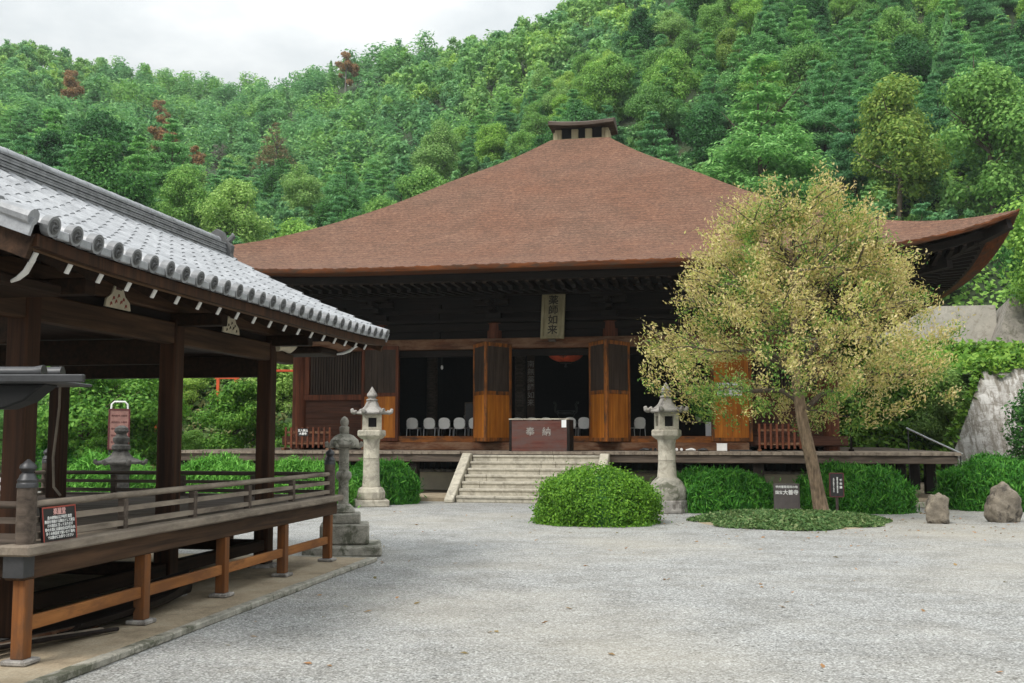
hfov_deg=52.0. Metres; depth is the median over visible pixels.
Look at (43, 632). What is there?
wooden pole
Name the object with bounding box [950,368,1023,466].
rock face
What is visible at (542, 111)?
broadleaf tree
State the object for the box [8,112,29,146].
pine tree
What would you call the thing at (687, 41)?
broadleaf tree
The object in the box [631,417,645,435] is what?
chair
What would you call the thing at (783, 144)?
pine tree
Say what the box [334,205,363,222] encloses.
broadleaf tree
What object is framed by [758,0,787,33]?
pine tree
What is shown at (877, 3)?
broadleaf tree
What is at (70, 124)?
pine tree
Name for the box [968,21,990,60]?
pine tree
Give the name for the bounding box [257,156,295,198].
broadleaf tree
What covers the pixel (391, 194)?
pine tree
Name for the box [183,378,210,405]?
garden tree
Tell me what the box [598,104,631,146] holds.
pine tree
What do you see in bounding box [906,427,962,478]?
handrail
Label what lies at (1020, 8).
broadleaf tree
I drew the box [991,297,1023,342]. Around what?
rock face
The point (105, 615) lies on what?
dug out boat
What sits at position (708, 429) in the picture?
white cabinet
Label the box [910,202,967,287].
pine tree
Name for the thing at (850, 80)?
pine tree
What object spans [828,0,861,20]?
broadleaf tree
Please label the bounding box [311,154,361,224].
pine tree
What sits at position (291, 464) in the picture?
clipped bush
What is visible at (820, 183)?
broadleaf tree
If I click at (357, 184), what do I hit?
pine tree
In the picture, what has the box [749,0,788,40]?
pine tree
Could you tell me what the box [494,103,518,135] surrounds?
pine tree
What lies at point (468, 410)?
framed notice
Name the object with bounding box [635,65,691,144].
tree
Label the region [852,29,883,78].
pine tree
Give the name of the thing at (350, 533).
stone lantern
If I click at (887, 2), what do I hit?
pine tree
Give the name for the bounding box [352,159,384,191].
pine tree
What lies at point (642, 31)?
broadleaf tree
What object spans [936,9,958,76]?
conifer tree
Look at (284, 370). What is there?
vermilion railing
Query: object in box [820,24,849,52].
broadleaf tree
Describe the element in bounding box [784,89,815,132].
pine tree
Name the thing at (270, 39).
sky
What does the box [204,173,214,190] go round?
pine tree
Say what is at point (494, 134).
broadleaf tree
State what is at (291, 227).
broadleaf tree
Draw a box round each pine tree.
[0,109,29,151]
[0,138,15,151]
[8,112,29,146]
[9,143,29,154]
[11,135,41,160]
[14,113,42,147]
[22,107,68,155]
[33,114,51,133]
[50,144,81,176]
[61,118,76,133]
[64,133,90,169]
[115,121,134,153]
[117,124,147,176]
[119,135,170,201]
[145,118,204,195]
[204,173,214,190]
[205,175,234,209]
[208,158,240,201]
[227,235,241,244]
[231,166,260,200]
[241,178,271,225]
[250,177,275,210]
[252,181,274,213]
[268,181,286,211]
[270,164,291,203]
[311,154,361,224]
[313,169,333,208]
[321,195,353,225]
[331,162,349,188]
[342,162,367,200]
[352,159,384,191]
[352,189,378,214]
[357,179,384,212]
[362,174,374,194]
[370,167,398,201]
[384,164,408,203]
[388,156,412,197]
[402,158,415,175]
[455,125,479,169]
[466,102,492,143]
[482,113,502,137]
[490,160,501,165]
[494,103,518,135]
[514,88,537,123]
[536,76,555,105]
[543,108,567,142]
[556,89,583,120]
[569,51,581,79]
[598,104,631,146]
[622,36,644,79]
[624,65,640,93]
[631,34,671,87]
[632,111,682,162]
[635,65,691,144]
[657,137,682,166]
[664,0,700,47]
[688,52,835,203]
[691,32,724,84]
[691,67,733,128]
[717,37,762,103]
[742,12,792,82]
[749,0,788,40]
[749,105,774,160]
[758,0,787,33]
[764,101,821,169]
[773,0,797,31]
[784,60,837,130]
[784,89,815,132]
[785,5,824,49]
[792,39,814,73]
[793,60,855,157]
[812,15,840,51]
[814,73,867,146]
[820,96,887,197]
[821,36,859,104]
[828,86,892,162]
[831,17,876,78]
[841,36,878,88]
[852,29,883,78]
[854,8,884,53]
[855,83,875,102]
[858,41,900,97]
[873,0,897,30]
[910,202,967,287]
[911,76,935,130]
[915,73,953,141]
[925,0,990,61]
[933,29,979,96]
[938,71,972,145]
[942,43,1010,121]
[950,129,999,170]
[951,0,973,18]
[951,0,1004,20]
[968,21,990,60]
[978,14,1015,67]
[984,0,1017,12]
[998,35,1023,84]
[1003,44,1023,94]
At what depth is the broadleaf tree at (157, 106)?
195.10 m
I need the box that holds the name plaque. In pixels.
[540,294,565,341]
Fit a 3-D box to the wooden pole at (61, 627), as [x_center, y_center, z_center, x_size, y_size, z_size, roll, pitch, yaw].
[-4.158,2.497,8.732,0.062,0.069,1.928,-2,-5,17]
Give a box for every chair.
[406,418,420,435]
[423,418,437,435]
[438,418,452,435]
[453,418,467,435]
[468,418,472,435]
[567,417,577,435]
[578,417,588,435]
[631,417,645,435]
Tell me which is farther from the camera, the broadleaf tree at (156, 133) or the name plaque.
the broadleaf tree at (156, 133)
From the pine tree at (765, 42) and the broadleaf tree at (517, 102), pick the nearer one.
the pine tree at (765, 42)
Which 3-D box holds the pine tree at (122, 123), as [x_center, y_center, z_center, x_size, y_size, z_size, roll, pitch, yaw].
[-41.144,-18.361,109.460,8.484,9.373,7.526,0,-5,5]
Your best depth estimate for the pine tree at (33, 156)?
96.20 m
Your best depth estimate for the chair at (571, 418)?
34.15 m
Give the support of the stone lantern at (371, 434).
on the gravel ground at (730, 620)
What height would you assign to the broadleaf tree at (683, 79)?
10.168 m
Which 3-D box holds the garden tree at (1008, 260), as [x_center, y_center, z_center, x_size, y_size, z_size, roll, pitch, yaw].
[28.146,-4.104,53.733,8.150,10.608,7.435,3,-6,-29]
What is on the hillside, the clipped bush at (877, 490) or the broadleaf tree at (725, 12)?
the broadleaf tree at (725, 12)
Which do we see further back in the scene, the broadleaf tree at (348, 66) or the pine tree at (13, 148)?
the broadleaf tree at (348, 66)
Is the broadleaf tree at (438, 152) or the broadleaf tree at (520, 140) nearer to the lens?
the broadleaf tree at (520, 140)
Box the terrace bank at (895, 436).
[838,345,1019,482]
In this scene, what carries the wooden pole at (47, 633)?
on the earth slab
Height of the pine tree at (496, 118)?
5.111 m
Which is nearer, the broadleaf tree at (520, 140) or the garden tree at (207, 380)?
the garden tree at (207, 380)
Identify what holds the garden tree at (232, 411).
on the gravel ground at (730, 620)
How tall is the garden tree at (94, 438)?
6.128 m
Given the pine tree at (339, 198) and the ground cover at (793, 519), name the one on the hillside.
the pine tree at (339, 198)
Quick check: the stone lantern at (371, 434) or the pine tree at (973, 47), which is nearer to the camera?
the stone lantern at (371, 434)
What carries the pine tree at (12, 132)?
on the hillside
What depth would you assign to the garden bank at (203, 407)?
49.89 m
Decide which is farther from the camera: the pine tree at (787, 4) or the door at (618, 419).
the pine tree at (787, 4)
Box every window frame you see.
[304,357,360,400]
[752,344,822,397]
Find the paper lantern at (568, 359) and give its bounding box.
[549,355,582,366]
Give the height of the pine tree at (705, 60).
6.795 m
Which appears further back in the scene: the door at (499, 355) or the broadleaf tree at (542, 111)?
the broadleaf tree at (542, 111)
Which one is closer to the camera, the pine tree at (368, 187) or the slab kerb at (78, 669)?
the slab kerb at (78, 669)
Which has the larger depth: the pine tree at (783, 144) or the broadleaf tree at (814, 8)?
the broadleaf tree at (814, 8)
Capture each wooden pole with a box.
[0,623,75,641]
[0,626,74,642]
[0,626,98,643]
[0,627,103,650]
[0,627,118,649]
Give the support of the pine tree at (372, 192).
on the hillside
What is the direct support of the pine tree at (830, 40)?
on the hillside
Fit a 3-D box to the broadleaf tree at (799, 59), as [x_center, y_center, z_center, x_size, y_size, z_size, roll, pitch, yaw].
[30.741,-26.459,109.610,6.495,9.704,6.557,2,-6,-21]
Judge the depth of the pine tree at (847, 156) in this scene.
92.52 m
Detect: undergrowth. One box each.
[0,366,292,475]
[838,162,1022,307]
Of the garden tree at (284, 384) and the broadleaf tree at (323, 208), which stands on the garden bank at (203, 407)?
the garden tree at (284, 384)
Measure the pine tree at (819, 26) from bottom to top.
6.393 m
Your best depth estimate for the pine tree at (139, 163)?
100.03 m
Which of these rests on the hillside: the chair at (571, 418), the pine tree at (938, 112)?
the pine tree at (938, 112)
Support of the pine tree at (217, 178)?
on the hillside
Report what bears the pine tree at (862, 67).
on the hillside
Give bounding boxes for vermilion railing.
[215,378,239,400]
[276,370,292,371]
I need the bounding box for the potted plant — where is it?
[689,401,706,420]
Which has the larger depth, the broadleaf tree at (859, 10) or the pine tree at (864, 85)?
the broadleaf tree at (859, 10)
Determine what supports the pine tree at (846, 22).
on the hillside
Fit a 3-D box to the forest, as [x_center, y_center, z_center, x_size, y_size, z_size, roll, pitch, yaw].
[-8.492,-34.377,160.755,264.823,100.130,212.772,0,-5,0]
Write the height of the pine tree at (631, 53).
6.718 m
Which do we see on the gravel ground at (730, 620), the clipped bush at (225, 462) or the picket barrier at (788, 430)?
the clipped bush at (225, 462)
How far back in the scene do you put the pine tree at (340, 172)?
143.42 m
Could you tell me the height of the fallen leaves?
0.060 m
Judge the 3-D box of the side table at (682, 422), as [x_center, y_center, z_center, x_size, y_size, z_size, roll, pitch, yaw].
[5.854,2.875,33.565,0.840,0.650,0.500,-1,-5,11]
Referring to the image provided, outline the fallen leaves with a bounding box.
[230,510,1012,671]
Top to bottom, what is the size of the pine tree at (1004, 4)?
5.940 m
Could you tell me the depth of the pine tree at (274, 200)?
128.13 m
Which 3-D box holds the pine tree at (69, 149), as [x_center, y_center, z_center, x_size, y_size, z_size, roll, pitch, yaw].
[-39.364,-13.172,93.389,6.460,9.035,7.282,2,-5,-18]
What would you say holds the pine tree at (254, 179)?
on the hillside
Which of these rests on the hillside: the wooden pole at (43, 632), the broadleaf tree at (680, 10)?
the broadleaf tree at (680, 10)
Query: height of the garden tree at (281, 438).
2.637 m
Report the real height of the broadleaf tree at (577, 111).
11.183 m
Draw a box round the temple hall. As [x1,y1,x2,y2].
[181,117,1019,493]
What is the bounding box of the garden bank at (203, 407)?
[0,377,291,472]
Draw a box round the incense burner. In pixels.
[553,402,578,435]
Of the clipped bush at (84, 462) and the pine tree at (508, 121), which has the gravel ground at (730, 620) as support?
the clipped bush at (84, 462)
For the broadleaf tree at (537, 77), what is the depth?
145.09 m
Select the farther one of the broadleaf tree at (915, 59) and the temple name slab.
the broadleaf tree at (915, 59)
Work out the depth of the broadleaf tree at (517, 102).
142.27 m
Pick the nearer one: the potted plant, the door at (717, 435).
the door at (717, 435)
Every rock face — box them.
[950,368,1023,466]
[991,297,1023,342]
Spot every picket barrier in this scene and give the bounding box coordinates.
[281,427,333,449]
[758,424,801,450]
[849,426,853,450]
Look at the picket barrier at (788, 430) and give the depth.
30.44 m
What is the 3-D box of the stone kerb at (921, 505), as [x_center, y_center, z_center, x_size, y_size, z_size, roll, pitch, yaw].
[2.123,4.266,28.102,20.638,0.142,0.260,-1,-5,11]
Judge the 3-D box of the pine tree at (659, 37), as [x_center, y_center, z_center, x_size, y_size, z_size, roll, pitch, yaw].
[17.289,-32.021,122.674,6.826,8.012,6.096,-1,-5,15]
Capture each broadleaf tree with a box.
[28,129,73,166]
[57,107,135,171]
[60,69,84,107]
[62,134,159,209]
[112,121,138,148]
[147,115,179,151]
[149,99,170,123]
[150,163,211,228]
[189,145,205,172]
[193,175,277,242]
[210,143,227,169]
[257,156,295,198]
[264,217,315,239]
[278,162,330,216]
[312,185,363,226]
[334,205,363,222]
[335,51,359,92]
[359,194,396,213]
[394,164,449,200]
[407,117,462,183]
[451,125,474,152]
[473,121,509,165]
[504,129,538,157]
[510,96,533,127]
[516,134,548,155]
[520,100,541,128]
[521,68,557,100]
[522,113,550,138]
[536,101,555,130]
[540,80,570,116]
[541,100,612,142]
[548,94,568,120]
[553,70,574,92]
[570,52,596,86]
[571,75,588,98]
[578,60,622,118]
[580,53,637,118]
[586,55,602,74]
[596,49,619,62]
[617,5,660,69]
[617,13,632,45]
[620,82,678,149]
[630,157,975,509]
[638,44,671,89]
[640,47,702,135]
[651,9,693,47]
[665,6,693,27]
[673,29,701,68]
[674,101,740,172]
[678,0,717,28]
[695,1,735,49]
[711,27,743,78]
[716,0,756,29]
[718,0,732,18]
[727,0,764,36]
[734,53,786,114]
[736,16,798,62]
[777,40,840,103]
[782,0,833,34]
[798,172,863,214]
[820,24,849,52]
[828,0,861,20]
[845,0,885,34]
[847,70,954,220]
[863,5,928,56]
[867,0,911,12]
[872,33,938,97]
[914,11,940,45]
[924,0,965,22]
[930,57,1023,212]
[980,21,1004,42]
[999,15,1023,65]
[1014,0,1023,20]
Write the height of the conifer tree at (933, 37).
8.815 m
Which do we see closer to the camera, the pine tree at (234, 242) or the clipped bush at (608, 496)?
the clipped bush at (608, 496)
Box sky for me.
[0,0,565,93]
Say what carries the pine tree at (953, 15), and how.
on the hillside
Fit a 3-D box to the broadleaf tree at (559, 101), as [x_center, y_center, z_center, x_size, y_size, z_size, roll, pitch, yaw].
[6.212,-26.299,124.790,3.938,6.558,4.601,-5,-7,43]
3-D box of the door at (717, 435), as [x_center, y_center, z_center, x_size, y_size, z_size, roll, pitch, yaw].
[6.692,1.505,32.059,1.240,3.090,0.070,-1,-5,14]
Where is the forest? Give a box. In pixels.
[0,0,1023,271]
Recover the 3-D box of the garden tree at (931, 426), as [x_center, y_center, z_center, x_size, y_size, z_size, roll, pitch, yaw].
[16.975,3.170,40.527,3.266,4.542,3.558,0,-5,0]
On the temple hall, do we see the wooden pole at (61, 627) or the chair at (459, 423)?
the chair at (459, 423)
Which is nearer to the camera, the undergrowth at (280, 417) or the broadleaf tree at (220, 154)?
the undergrowth at (280, 417)
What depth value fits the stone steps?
29.52 m
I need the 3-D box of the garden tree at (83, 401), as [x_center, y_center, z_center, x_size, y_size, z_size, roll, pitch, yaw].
[-14.362,2.924,35.971,5.216,5.277,4.844,4,-6,-37]
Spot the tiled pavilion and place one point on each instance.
(97, 282)
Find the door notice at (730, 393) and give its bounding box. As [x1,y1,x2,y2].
[717,383,741,395]
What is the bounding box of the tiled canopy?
[0,365,91,409]
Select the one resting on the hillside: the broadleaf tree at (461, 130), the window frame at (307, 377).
the broadleaf tree at (461, 130)
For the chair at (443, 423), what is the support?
on the temple hall
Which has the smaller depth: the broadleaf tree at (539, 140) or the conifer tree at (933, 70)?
the conifer tree at (933, 70)
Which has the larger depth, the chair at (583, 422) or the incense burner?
the incense burner
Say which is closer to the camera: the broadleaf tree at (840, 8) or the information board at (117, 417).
the information board at (117, 417)
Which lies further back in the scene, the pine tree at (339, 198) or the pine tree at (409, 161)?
the pine tree at (409, 161)
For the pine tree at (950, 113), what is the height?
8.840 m
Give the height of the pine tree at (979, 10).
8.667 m
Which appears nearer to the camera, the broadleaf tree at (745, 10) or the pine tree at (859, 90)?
the pine tree at (859, 90)
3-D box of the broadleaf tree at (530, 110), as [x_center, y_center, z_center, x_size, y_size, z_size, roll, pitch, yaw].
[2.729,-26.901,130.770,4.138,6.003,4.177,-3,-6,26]
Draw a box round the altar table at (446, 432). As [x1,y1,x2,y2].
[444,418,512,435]
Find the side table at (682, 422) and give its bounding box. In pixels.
[681,421,706,435]
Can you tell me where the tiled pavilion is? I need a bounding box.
[0,146,389,666]
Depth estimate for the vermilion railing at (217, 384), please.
49.97 m
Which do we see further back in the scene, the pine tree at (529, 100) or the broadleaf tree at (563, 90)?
the pine tree at (529, 100)
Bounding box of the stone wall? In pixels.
[851,305,996,344]
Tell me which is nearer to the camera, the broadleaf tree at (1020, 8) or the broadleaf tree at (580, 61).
the broadleaf tree at (1020, 8)
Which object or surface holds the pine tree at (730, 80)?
on the hillside
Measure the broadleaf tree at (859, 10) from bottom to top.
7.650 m
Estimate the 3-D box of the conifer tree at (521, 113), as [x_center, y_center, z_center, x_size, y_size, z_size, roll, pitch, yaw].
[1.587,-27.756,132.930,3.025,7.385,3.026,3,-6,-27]
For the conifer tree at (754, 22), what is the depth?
122.62 m
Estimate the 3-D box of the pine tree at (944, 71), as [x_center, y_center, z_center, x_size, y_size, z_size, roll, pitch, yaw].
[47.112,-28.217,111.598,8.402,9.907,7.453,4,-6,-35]
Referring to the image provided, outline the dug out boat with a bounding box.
[32,569,193,633]
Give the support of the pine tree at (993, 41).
on the hillside
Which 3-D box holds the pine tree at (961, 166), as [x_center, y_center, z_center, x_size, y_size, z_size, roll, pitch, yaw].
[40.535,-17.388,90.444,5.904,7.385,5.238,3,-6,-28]
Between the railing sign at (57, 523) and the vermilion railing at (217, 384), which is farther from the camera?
the vermilion railing at (217, 384)
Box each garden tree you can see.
[0,398,48,463]
[36,366,157,458]
[70,378,193,465]
[74,387,187,447]
[181,429,207,461]
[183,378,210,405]
[188,378,290,462]
[192,378,228,390]
[238,364,292,412]
[275,423,291,447]
[910,365,969,446]
[990,207,1022,305]
[995,192,1023,307]
[999,382,1023,460]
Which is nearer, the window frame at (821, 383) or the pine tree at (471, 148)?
the window frame at (821, 383)
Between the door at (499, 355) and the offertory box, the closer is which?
the offertory box
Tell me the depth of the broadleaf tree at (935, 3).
130.79 m
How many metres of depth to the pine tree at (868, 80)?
108.31 m
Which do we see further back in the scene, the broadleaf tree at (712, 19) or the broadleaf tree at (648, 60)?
the broadleaf tree at (712, 19)
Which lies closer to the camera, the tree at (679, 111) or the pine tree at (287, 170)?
the tree at (679, 111)
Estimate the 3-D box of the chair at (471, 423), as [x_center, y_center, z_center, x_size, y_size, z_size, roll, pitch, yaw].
[-1.204,2.932,34.968,0.404,0.792,0.504,-1,-5,11]
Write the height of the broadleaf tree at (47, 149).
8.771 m
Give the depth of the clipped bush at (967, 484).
25.50 m
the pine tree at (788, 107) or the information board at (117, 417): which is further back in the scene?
the pine tree at (788, 107)
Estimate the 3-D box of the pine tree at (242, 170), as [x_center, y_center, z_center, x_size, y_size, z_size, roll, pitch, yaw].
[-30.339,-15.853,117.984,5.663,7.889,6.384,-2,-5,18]
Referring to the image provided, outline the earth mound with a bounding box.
[699,522,868,528]
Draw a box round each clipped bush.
[35,442,88,487]
[66,447,155,491]
[181,449,254,492]
[274,455,360,507]
[349,456,426,504]
[528,459,672,527]
[651,462,780,513]
[792,458,923,514]
[928,450,1023,511]
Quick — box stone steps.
[444,453,609,502]
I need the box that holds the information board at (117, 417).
[107,401,130,455]
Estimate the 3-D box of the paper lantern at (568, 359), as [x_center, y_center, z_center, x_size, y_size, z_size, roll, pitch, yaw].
[1.754,0.464,34.274,1.172,0.740,1.173,-1,-5,11]
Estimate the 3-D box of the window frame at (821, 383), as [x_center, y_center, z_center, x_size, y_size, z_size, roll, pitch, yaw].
[8.286,0.909,32.188,2.400,1.600,0.190,-1,-5,11]
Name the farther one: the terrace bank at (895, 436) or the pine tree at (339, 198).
the pine tree at (339, 198)
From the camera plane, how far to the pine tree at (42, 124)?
143.88 m
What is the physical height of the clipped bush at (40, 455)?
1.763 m
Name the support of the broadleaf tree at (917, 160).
on the hillside
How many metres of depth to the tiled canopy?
6.02 m
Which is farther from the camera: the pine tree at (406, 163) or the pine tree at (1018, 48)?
the pine tree at (406, 163)
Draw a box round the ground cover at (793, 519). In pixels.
[686,508,892,530]
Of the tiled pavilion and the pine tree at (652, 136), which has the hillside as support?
the pine tree at (652, 136)
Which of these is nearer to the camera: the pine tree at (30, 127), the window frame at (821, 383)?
the window frame at (821, 383)
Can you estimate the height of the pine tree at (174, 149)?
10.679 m
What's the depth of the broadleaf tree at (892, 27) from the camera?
119.89 m
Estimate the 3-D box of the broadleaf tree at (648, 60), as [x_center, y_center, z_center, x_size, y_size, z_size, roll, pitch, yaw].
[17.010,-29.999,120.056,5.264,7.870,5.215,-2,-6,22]
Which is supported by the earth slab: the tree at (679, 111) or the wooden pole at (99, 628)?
the wooden pole at (99, 628)
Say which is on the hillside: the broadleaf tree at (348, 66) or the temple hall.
the broadleaf tree at (348, 66)
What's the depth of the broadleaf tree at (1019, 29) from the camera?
117.32 m
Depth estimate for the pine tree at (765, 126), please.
103.10 m
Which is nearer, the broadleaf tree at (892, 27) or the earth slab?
the earth slab
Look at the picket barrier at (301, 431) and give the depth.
33.08 m
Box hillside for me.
[28,0,1021,309]
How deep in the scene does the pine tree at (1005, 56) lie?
110.78 m
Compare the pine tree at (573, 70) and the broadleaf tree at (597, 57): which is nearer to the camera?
the broadleaf tree at (597, 57)
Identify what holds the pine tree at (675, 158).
on the hillside
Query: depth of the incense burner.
35.12 m
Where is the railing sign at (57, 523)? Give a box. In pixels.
[39,504,76,542]
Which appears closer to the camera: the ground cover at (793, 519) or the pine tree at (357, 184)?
the ground cover at (793, 519)
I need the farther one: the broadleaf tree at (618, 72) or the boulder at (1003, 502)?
the broadleaf tree at (618, 72)
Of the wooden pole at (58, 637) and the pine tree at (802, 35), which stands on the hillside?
the pine tree at (802, 35)
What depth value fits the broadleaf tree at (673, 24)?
130.04 m
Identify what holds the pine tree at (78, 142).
on the hillside
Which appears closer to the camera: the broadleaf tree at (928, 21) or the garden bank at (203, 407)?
the garden bank at (203, 407)
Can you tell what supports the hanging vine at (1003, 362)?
hanging from the rock face at (983, 423)
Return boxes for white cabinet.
[705,422,710,435]
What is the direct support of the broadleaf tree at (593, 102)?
on the hillside
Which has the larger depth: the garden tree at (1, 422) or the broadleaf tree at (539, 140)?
the broadleaf tree at (539, 140)
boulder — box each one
[925,492,949,523]
[984,481,1022,522]
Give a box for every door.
[361,346,398,440]
[473,342,486,441]
[484,342,511,441]
[589,339,605,441]
[606,339,630,441]
[710,340,752,441]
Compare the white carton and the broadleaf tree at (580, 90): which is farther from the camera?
the broadleaf tree at (580, 90)
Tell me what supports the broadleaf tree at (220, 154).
on the hillside
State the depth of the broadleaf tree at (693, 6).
139.41 m
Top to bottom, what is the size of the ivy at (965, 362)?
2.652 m
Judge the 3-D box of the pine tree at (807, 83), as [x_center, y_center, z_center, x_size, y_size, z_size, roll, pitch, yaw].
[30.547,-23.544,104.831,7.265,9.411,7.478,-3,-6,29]
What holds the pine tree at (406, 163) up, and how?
on the hillside
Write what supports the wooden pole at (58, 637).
on the earth slab
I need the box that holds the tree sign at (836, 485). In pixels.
[829,473,843,510]
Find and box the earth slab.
[0,553,364,682]
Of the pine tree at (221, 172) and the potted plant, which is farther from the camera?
the pine tree at (221, 172)
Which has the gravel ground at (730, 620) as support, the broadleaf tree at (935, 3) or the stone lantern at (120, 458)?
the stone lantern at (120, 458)
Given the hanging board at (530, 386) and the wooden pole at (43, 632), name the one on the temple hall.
the hanging board at (530, 386)
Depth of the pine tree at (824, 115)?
99.78 m
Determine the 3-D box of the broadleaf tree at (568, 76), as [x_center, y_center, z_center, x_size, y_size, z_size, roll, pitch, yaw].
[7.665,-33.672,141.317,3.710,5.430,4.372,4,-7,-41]
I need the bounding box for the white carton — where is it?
[717,443,726,450]
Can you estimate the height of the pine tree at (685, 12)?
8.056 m
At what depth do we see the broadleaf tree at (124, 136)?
109.63 m
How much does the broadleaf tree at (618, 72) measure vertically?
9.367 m
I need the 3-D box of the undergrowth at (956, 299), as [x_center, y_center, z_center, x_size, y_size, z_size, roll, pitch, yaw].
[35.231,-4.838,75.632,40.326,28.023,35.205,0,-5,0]
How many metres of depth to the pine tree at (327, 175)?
135.13 m
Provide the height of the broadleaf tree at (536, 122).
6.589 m
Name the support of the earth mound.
on the gravel ground at (730, 620)
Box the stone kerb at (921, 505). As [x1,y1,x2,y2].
[915,502,950,507]
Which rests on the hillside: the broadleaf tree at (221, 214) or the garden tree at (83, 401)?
the broadleaf tree at (221, 214)
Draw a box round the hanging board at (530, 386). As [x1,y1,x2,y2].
[527,356,534,417]
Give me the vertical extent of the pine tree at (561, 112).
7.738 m
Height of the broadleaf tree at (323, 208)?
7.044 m
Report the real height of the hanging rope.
1.928 m
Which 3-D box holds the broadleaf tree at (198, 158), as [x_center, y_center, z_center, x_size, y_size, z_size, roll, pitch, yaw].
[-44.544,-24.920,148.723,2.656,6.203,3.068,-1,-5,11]
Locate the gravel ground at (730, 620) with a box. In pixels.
[0,477,1023,682]
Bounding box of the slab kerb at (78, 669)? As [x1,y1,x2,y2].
[24,553,376,682]
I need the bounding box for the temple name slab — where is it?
[773,484,799,509]
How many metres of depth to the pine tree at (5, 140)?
119.04 m
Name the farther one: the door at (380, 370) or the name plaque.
the door at (380, 370)
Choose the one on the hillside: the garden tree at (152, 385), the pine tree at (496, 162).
the pine tree at (496, 162)
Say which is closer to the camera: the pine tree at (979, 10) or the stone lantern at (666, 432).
the stone lantern at (666, 432)
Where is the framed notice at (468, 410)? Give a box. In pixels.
[464,402,472,435]
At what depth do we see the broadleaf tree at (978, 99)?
80.38 m
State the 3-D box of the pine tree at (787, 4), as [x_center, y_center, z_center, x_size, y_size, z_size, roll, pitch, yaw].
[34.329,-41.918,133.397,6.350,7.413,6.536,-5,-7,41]
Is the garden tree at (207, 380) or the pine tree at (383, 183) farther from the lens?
the pine tree at (383, 183)
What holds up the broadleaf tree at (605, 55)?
on the hillside
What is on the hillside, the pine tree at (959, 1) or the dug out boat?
the pine tree at (959, 1)
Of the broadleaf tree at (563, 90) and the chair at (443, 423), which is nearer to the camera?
the chair at (443, 423)
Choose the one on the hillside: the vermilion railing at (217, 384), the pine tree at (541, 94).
the pine tree at (541, 94)
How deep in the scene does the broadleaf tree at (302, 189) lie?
121.42 m
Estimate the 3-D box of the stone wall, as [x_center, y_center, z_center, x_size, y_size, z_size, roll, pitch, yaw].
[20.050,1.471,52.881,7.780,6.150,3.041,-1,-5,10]
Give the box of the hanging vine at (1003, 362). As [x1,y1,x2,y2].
[976,351,1023,377]
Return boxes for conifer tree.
[250,122,295,172]
[516,94,527,132]
[749,13,758,44]
[927,17,940,64]
[927,60,945,110]
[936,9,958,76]
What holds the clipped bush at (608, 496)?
on the gravel ground at (730, 620)
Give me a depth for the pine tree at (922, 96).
99.04 m
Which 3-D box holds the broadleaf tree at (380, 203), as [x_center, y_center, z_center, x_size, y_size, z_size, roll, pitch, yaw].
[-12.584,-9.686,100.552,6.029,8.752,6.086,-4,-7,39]
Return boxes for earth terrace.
[419,482,932,501]
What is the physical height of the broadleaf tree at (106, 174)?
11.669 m
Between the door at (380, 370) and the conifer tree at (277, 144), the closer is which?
the door at (380, 370)
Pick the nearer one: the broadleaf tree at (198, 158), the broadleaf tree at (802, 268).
the broadleaf tree at (802, 268)
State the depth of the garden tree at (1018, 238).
46.93 m
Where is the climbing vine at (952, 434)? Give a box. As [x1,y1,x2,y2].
[936,357,988,479]
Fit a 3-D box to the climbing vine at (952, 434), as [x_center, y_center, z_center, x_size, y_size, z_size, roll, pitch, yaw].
[16.147,2.822,38.071,3.211,4.587,0.817,2,-6,-22]
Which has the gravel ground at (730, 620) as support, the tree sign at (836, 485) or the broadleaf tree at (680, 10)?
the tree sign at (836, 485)
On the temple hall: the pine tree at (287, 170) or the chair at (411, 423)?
the chair at (411, 423)
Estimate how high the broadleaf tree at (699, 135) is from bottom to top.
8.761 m
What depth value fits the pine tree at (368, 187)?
111.95 m
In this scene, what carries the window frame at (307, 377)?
in the temple hall
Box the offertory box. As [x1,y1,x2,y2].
[509,418,573,450]
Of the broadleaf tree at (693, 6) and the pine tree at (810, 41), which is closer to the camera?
the pine tree at (810, 41)
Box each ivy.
[796,335,1004,480]
[906,339,1023,374]
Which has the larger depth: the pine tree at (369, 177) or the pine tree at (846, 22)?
the pine tree at (369, 177)
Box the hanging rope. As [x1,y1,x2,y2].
[52,366,61,496]
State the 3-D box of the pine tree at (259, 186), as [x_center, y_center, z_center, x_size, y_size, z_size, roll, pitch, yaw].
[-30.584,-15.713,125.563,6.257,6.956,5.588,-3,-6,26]
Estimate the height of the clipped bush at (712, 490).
1.242 m
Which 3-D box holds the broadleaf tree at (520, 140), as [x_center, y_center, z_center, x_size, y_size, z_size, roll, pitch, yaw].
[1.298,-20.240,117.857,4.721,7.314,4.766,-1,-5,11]
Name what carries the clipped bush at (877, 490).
on the gravel ground at (730, 620)
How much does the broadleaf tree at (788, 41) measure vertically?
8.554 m
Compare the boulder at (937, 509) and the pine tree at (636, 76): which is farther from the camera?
the pine tree at (636, 76)
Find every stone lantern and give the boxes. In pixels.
[93,425,147,491]
[302,416,381,556]
[350,387,392,506]
[644,382,688,513]

